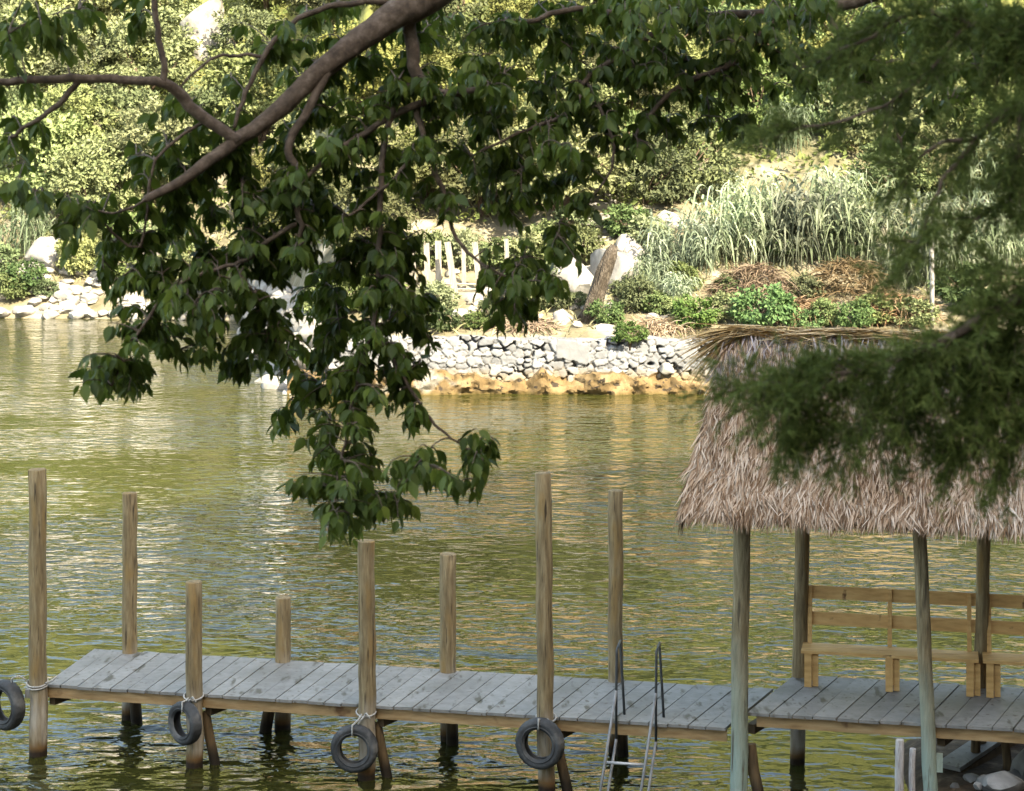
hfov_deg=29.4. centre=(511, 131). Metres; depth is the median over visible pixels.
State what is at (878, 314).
bank bush
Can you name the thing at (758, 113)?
hillside bush
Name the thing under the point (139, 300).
shore stone
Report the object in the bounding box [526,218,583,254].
bank bush
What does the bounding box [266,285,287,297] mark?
ledge boulder
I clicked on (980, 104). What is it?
hillside bush
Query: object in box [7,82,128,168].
hillside tree
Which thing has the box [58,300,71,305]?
shore stone
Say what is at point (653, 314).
scattered stone
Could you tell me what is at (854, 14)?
hillside bush
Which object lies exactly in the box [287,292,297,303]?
ledge boulder
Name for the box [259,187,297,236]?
hillside tree
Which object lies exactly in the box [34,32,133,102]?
hillside tree
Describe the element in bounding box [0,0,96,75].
hillside tree
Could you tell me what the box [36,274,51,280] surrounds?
shore stone
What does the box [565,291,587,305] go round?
bank bush
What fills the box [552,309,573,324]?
boulder
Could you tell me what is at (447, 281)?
scattered stone
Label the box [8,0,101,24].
hillside tree
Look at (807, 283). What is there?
bank bush
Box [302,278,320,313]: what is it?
bank bush
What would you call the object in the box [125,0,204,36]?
hillside tree
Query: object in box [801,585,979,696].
slatted bench
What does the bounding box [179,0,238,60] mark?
rock outcrop
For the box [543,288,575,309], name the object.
bank bush
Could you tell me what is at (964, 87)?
hillside bush
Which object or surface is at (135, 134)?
hillside tree
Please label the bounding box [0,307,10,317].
shore stone
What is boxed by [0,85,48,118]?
hillside tree
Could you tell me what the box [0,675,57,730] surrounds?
hanging tyre
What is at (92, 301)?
shore stone
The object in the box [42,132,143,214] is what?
hillside tree
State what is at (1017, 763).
shore rock
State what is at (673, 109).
hillside bush
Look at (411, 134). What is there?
hillside tree
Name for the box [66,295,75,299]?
shore stone
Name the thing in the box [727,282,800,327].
bush
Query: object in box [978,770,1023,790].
shore rock
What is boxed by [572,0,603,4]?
hillside tree
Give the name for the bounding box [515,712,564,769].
hanging tyre
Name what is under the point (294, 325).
ledge boulder
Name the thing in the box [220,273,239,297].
bank bush
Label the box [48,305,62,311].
shore stone
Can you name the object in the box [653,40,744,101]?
hillside bush
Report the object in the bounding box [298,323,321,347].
ledge boulder
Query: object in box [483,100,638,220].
hillside tree
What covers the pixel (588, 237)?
bank bush
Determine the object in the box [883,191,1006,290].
reed clump
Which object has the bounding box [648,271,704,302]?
reed clump
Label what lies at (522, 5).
hillside tree
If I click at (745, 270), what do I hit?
dry brush
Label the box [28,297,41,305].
shore stone
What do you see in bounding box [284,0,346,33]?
hillside tree
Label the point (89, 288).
shore stone
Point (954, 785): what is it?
rubble stone
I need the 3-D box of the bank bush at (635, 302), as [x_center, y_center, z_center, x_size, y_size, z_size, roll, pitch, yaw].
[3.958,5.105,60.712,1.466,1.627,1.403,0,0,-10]
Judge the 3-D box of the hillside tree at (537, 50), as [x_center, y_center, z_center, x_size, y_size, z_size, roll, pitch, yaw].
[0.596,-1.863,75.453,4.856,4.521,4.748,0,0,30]
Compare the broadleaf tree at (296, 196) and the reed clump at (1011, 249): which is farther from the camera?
the reed clump at (1011, 249)
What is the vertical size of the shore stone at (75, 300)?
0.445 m
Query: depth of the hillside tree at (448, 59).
73.86 m
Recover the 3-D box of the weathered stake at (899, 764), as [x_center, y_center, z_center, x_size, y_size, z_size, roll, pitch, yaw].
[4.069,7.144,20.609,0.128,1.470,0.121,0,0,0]
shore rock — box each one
[973,782,983,790]
[976,774,992,790]
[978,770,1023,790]
[1010,749,1023,777]
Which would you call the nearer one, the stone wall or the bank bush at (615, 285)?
the stone wall
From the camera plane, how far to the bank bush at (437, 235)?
63.54 m
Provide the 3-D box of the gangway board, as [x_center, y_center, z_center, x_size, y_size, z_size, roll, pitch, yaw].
[5.741,7.309,23.500,0.300,0.196,2.097,0,0,40]
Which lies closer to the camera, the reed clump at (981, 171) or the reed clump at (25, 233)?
the reed clump at (981, 171)
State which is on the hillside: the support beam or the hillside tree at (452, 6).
the hillside tree at (452, 6)
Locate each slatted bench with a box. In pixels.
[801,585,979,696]
[982,594,1023,697]
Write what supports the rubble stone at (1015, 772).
on the shore at (946, 778)
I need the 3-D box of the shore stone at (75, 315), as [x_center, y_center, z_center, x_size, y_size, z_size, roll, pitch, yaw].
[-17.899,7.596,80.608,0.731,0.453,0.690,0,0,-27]
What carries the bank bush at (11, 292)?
on the hillside
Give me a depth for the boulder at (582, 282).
61.67 m
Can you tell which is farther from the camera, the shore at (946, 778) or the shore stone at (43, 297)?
the shore stone at (43, 297)
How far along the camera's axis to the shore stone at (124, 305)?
80.86 m
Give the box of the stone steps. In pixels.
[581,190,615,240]
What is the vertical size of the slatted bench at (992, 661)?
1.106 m
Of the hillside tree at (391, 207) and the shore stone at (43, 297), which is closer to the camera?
the hillside tree at (391, 207)
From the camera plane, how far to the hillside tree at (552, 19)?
77.91 m
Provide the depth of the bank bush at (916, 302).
59.17 m
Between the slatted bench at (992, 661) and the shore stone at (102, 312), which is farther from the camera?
the shore stone at (102, 312)
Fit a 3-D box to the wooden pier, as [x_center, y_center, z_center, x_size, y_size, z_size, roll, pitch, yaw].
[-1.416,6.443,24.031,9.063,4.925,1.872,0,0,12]
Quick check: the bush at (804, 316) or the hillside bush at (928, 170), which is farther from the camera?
the hillside bush at (928, 170)
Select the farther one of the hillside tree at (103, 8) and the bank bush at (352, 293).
the hillside tree at (103, 8)
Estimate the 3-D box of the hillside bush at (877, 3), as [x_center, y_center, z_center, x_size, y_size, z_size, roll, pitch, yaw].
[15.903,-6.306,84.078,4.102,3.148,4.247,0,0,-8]
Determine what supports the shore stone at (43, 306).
on the hillside
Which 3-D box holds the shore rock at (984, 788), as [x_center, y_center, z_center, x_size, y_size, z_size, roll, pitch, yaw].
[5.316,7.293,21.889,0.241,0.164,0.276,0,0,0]
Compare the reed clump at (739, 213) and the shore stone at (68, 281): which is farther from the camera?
the shore stone at (68, 281)
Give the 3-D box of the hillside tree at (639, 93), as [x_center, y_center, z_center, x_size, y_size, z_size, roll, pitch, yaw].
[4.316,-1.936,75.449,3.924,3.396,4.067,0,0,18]
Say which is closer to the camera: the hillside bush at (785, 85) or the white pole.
the white pole
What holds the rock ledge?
on the hillside
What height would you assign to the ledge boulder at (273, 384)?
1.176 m
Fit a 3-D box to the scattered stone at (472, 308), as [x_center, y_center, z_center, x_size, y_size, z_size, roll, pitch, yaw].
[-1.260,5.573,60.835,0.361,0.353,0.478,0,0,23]
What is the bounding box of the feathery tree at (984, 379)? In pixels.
[656,0,1023,529]
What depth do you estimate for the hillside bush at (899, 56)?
77.85 m
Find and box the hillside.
[0,0,1023,371]
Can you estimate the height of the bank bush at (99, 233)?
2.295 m
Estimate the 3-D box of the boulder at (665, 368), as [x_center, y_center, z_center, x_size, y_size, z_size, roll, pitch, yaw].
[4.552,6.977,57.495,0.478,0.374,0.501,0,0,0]
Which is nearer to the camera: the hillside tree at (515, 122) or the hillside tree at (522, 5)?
the hillside tree at (515, 122)
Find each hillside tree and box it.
[0,0,37,23]
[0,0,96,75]
[0,18,43,90]
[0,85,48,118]
[0,95,111,193]
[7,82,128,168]
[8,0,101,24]
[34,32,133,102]
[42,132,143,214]
[62,0,173,38]
[69,83,164,153]
[87,5,203,105]
[88,93,211,204]
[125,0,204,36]
[161,78,254,152]
[196,36,307,143]
[205,0,283,71]
[248,0,282,9]
[251,141,295,187]
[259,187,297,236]
[260,99,380,178]
[269,70,321,116]
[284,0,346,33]
[303,19,404,111]
[316,123,431,202]
[320,176,419,264]
[365,41,462,120]
[375,119,471,201]
[421,6,536,83]
[421,116,535,217]
[426,0,508,21]
[472,106,595,204]
[478,0,559,24]
[480,25,576,120]
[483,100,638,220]
[516,63,630,135]
[543,1,617,62]
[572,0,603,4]
[582,38,669,109]
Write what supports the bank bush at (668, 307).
on the hillside
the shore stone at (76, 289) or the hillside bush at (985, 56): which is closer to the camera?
the hillside bush at (985, 56)
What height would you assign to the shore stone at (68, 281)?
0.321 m
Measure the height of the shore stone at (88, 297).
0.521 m
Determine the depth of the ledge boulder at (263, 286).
74.45 m
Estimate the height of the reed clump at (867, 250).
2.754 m
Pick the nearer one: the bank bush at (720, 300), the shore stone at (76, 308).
the bank bush at (720, 300)
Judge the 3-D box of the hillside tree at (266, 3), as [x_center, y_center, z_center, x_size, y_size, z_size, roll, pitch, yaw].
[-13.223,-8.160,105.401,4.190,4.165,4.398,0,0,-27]
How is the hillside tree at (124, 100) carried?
on the hillside
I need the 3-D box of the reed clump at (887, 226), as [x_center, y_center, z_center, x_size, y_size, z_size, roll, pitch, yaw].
[13.300,3.480,63.325,3.656,3.364,3.733,0,0,-34]
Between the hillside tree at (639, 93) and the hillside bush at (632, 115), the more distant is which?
the hillside tree at (639, 93)
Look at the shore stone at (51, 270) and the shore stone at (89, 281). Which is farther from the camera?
the shore stone at (51, 270)
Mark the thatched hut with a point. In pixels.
(737, 496)
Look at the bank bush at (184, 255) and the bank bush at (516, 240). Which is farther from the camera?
the bank bush at (184, 255)
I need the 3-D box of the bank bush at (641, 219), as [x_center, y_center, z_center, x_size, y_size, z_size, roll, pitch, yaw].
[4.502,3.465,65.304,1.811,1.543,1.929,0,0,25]
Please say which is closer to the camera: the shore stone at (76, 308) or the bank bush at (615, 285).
the bank bush at (615, 285)
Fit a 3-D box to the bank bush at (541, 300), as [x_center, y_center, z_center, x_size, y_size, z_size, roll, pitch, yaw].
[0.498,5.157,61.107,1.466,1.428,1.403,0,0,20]
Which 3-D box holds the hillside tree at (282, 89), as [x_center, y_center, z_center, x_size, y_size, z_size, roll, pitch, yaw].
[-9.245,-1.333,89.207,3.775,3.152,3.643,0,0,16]
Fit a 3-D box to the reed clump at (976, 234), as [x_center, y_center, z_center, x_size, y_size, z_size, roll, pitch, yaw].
[14.591,3.855,62.770,4.575,2.806,3.987,0,0,-5]
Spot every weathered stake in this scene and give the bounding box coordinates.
[895,738,903,790]
[909,748,915,790]
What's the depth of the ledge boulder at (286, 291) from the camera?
69.35 m
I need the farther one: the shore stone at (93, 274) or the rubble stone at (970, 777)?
the shore stone at (93, 274)
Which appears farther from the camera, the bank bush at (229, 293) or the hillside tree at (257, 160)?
the hillside tree at (257, 160)
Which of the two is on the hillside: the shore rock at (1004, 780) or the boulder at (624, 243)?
the boulder at (624, 243)
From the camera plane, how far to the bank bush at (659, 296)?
60.16 m
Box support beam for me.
[943,743,1018,771]
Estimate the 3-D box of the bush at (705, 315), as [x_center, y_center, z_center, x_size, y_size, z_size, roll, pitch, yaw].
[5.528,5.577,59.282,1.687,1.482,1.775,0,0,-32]
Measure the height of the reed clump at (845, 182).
3.496 m
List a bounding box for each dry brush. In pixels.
[479,313,566,337]
[616,314,696,338]
[692,261,800,306]
[760,292,841,328]
[792,254,909,307]
[848,292,947,328]
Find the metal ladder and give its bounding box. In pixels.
[599,640,664,790]
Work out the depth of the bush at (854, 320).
58.82 m
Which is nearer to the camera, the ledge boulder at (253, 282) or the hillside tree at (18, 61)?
the ledge boulder at (253, 282)
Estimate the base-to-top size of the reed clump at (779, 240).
2.314 m
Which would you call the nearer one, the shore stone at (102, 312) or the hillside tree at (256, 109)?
the shore stone at (102, 312)
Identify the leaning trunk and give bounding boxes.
[576,244,617,323]
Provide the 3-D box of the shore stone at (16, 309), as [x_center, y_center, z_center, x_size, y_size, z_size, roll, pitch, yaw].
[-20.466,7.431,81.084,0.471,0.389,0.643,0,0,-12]
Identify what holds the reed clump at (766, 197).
on the hillside
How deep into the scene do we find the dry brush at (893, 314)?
59.52 m
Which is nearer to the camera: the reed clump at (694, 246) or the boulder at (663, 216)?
the reed clump at (694, 246)
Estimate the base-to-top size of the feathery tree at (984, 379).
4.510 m
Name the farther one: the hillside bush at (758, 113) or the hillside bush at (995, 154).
the hillside bush at (758, 113)
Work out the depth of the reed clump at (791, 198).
63.47 m
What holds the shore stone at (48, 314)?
on the hillside
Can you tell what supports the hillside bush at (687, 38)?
on the hillside
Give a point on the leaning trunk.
(602, 277)
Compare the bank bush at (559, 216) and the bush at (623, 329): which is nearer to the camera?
the bush at (623, 329)
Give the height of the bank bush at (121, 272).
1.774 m
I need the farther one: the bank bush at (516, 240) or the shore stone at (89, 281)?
the shore stone at (89, 281)
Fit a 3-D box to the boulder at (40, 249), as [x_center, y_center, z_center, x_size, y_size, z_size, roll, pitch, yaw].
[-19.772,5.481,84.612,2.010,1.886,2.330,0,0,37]
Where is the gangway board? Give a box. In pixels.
[943,740,1000,771]
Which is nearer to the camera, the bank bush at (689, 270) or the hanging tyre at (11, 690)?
the hanging tyre at (11, 690)
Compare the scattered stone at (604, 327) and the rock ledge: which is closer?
the rock ledge
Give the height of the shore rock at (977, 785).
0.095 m
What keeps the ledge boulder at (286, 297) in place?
on the hillside
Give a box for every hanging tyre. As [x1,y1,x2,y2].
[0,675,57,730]
[168,692,203,744]
[330,708,377,772]
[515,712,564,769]
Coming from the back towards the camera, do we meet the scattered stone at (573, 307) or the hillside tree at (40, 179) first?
the hillside tree at (40, 179)
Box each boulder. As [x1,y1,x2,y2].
[25,236,79,271]
[248,279,255,286]
[255,374,279,382]
[257,280,270,291]
[261,377,286,388]
[263,361,282,375]
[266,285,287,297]
[271,286,296,298]
[277,294,292,311]
[279,332,307,370]
[280,302,294,315]
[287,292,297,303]
[290,310,309,332]
[293,348,325,371]
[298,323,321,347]
[551,257,593,296]
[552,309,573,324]
[589,249,652,290]
[614,233,645,256]
[657,210,682,234]
[659,362,674,374]
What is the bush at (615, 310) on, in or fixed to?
on the hillside
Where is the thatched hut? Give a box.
[670,323,1023,790]
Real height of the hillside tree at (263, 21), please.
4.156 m
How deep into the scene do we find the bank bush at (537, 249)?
63.51 m
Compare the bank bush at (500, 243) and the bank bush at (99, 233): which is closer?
the bank bush at (500, 243)
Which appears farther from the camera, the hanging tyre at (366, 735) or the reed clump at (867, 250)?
the reed clump at (867, 250)
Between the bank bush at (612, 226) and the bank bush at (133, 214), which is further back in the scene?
the bank bush at (133, 214)
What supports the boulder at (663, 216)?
on the hillside
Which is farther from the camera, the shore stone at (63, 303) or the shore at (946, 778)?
the shore stone at (63, 303)
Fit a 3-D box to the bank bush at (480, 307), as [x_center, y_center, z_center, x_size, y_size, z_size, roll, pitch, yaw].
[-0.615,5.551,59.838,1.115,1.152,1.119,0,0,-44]
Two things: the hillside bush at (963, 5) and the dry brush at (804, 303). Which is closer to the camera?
the dry brush at (804, 303)
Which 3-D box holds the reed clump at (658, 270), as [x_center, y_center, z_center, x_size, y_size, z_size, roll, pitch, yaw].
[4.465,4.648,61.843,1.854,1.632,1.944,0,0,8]
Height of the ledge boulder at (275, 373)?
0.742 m
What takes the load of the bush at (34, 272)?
on the hillside
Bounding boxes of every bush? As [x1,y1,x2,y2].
[0,242,27,271]
[0,263,32,299]
[1,256,52,289]
[31,279,59,296]
[41,221,101,254]
[54,226,98,275]
[93,255,136,277]
[105,211,149,245]
[134,221,195,253]
[149,251,192,279]
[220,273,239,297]
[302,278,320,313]
[333,278,363,311]
[411,279,461,309]
[416,228,453,267]
[423,303,463,331]
[441,227,489,270]
[462,310,489,328]
[475,297,505,319]
[478,236,517,267]
[502,226,543,259]
[512,243,546,259]
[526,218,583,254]
[527,277,546,309]
[535,262,557,282]
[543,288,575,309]
[551,206,600,232]
[565,223,606,261]
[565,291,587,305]
[583,297,625,323]
[584,109,680,175]
[591,0,720,55]
[597,136,700,205]
[602,203,649,236]
[608,271,636,296]
[608,319,649,349]
[615,270,662,312]
[621,212,672,246]
[631,112,748,193]
[638,252,667,278]
[639,290,673,313]
[641,100,708,151]
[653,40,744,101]
[658,295,694,315]
[665,260,706,289]
[668,292,723,329]
[674,92,754,148]
[677,0,761,37]
[708,289,742,321]
[711,273,746,295]
[714,52,816,126]
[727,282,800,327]
[731,0,830,61]
[747,61,835,113]
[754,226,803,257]
[784,0,881,48]
[784,68,893,129]
[787,269,826,298]
[789,308,824,328]
[807,297,840,326]
[815,70,944,147]
[832,296,876,327]
[843,141,944,202]
[850,293,898,323]
[865,66,970,132]
[870,0,925,8]
[870,0,955,64]
[884,295,943,327]
[893,125,987,192]
[915,52,1011,117]
[925,0,961,3]
[927,260,1004,305]
[937,0,991,57]
[948,77,1016,141]
[966,0,1023,73]
[974,121,1023,194]
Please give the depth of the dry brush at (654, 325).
58.68 m
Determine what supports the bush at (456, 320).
on the hillside
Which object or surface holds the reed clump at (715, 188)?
on the hillside
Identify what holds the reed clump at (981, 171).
on the hillside
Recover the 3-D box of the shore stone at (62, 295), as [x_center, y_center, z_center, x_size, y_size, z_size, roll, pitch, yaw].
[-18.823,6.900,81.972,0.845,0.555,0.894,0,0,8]
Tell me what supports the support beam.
on the shore at (946, 778)
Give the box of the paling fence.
[405,239,508,298]
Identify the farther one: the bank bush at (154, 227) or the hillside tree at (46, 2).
the hillside tree at (46, 2)
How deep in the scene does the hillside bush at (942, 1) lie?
83.99 m
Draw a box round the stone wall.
[329,334,711,385]
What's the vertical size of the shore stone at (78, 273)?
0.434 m
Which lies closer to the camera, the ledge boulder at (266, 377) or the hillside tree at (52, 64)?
the ledge boulder at (266, 377)
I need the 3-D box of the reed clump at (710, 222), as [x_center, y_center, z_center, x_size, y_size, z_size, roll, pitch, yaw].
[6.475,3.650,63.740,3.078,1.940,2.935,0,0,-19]
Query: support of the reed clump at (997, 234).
on the hillside
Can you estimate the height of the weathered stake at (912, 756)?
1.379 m
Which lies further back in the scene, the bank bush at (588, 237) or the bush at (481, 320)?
the bank bush at (588, 237)
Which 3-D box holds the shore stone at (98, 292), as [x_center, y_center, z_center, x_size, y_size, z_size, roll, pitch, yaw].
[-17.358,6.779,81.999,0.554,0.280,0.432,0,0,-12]
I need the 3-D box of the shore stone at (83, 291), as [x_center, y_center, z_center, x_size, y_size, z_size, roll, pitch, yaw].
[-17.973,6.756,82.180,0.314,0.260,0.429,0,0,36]
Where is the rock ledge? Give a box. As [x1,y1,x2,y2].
[287,367,708,395]
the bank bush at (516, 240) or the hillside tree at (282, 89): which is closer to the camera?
the bank bush at (516, 240)
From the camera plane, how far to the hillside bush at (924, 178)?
68.60 m
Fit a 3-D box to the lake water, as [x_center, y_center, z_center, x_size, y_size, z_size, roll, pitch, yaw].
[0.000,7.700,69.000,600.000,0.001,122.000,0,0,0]
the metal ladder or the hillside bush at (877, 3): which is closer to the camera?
the metal ladder
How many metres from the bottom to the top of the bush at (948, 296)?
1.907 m
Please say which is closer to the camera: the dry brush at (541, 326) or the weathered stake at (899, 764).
the weathered stake at (899, 764)
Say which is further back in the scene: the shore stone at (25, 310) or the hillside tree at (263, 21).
the hillside tree at (263, 21)
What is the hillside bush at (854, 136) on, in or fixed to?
on the hillside
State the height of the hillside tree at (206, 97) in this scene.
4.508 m
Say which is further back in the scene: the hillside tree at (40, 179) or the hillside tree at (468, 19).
the hillside tree at (40, 179)
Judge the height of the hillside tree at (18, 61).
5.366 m
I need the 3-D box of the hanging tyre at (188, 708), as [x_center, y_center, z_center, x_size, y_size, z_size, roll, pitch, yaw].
[-3.857,7.089,23.607,0.522,0.578,0.401,0,0,44]
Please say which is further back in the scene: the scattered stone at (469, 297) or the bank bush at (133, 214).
the bank bush at (133, 214)
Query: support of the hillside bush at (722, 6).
on the hillside
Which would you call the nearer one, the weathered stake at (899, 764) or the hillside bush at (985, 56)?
the weathered stake at (899, 764)
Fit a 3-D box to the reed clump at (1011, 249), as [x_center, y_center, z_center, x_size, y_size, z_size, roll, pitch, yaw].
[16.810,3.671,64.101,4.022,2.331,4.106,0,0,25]
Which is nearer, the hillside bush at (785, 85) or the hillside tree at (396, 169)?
the hillside tree at (396, 169)
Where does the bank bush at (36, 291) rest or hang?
on the hillside
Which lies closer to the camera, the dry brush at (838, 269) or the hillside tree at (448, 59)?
the dry brush at (838, 269)
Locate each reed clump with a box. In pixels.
[0,200,57,259]
[624,253,678,293]
[636,208,737,276]
[637,232,707,271]
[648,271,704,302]
[667,214,764,270]
[680,176,795,269]
[696,164,755,203]
[699,199,812,266]
[706,180,799,235]
[729,196,883,265]
[751,171,860,270]
[759,97,821,157]
[796,164,904,264]
[805,166,874,215]
[822,195,915,264]
[835,92,900,144]
[868,248,929,291]
[874,187,970,269]
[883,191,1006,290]
[901,217,1010,285]
[918,184,1023,271]
[952,134,1013,203]
[981,219,1023,267]
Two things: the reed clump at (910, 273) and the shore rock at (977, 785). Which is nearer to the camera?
the shore rock at (977, 785)
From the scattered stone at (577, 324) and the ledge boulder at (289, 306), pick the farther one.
the ledge boulder at (289, 306)
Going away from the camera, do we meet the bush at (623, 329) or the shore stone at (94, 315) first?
the bush at (623, 329)
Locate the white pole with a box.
[929,246,933,326]
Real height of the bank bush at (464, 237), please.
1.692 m
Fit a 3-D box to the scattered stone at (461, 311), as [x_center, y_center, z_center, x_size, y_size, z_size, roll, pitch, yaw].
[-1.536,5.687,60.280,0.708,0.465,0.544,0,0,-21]
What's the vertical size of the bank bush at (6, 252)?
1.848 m
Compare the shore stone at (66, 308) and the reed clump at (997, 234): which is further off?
the shore stone at (66, 308)
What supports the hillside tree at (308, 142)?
on the hillside
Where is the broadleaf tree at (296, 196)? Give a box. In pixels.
[0,0,1021,551]
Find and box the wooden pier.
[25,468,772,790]
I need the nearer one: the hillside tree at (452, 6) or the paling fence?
the paling fence
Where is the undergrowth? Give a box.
[0,0,1019,255]
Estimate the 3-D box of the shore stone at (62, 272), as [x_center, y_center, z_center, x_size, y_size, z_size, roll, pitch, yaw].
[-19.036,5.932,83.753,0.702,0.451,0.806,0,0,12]
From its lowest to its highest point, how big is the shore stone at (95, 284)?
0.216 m
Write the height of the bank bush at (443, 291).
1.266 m
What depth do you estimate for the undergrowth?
72.22 m
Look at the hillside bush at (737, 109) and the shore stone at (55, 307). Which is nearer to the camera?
the hillside bush at (737, 109)
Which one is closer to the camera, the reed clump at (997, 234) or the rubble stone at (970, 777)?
the rubble stone at (970, 777)
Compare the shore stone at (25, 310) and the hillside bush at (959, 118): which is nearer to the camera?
the hillside bush at (959, 118)
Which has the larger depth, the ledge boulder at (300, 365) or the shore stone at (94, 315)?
the shore stone at (94, 315)
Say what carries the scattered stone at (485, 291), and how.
on the hillside
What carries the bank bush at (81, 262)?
on the hillside
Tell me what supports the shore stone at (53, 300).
on the hillside
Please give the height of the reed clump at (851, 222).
2.562 m
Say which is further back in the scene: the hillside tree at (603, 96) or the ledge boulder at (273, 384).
the hillside tree at (603, 96)
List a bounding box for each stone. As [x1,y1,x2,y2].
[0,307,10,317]
[13,306,21,314]
[16,305,35,316]
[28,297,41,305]
[35,294,48,300]
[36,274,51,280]
[39,303,52,310]
[42,309,59,318]
[46,267,54,273]
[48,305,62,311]
[49,297,57,302]
[53,282,69,289]
[53,290,72,300]
[58,267,67,274]
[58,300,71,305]
[59,279,73,283]
[62,304,75,313]
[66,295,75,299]
[67,285,83,294]
[68,311,84,318]
[69,296,79,305]
[70,306,88,311]
[75,269,89,276]
[79,293,98,304]
[80,293,97,303]
[81,289,88,293]
[83,307,94,316]
[84,286,91,291]
[85,277,96,284]
[89,271,96,277]
[91,312,98,317]
[92,282,100,286]
[92,290,104,295]
[97,310,107,315]
[118,301,130,308]
[126,295,143,303]
[431,279,449,286]
[445,268,459,276]
[451,308,470,318]
[464,293,484,305]
[466,295,479,304]
[467,305,477,312]
[479,286,490,295]
[567,300,578,309]
[570,321,582,327]
[596,323,615,331]
[644,312,657,318]
[950,782,958,787]
[963,773,978,782]
[1008,769,1023,780]
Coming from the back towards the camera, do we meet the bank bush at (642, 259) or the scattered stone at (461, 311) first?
the bank bush at (642, 259)
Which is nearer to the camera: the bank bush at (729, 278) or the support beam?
the support beam
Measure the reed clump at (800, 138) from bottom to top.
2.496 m
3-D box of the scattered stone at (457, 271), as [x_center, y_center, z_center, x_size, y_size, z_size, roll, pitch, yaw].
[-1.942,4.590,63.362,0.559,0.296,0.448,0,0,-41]
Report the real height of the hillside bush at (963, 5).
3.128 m
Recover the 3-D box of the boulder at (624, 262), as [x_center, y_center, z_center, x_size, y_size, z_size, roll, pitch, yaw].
[3.605,4.644,63.416,2.179,1.736,2.603,0,0,34]
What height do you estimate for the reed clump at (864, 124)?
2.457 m
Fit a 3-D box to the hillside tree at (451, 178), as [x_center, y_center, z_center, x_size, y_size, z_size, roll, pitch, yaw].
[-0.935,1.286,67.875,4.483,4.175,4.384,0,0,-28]
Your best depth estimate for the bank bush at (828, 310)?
59.14 m
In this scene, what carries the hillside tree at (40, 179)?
on the hillside
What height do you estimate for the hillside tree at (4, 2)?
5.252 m
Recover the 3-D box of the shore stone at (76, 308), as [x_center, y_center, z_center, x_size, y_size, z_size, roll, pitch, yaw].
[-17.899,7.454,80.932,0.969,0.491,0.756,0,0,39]
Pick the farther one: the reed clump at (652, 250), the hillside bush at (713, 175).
the hillside bush at (713, 175)
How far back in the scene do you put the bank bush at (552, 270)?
61.93 m
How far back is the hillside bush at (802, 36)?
78.58 m
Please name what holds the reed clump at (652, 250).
on the hillside
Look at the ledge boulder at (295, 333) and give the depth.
60.25 m
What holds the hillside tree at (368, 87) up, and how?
on the hillside
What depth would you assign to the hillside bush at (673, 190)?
67.03 m
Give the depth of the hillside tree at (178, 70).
97.23 m
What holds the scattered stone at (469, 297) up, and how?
on the hillside
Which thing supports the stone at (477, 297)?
on the hillside
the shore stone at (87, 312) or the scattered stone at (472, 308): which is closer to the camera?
the scattered stone at (472, 308)
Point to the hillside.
(490, 226)
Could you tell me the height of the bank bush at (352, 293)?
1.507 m
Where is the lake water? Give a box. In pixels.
[0,318,1023,790]
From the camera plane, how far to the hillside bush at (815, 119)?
73.24 m
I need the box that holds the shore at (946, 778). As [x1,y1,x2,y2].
[894,738,1023,790]
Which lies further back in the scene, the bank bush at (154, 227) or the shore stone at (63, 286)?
the bank bush at (154, 227)
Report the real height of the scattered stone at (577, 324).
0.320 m
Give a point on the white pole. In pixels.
(931, 296)
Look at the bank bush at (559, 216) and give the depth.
65.97 m
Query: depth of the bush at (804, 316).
58.98 m
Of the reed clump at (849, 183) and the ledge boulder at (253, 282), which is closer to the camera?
the reed clump at (849, 183)

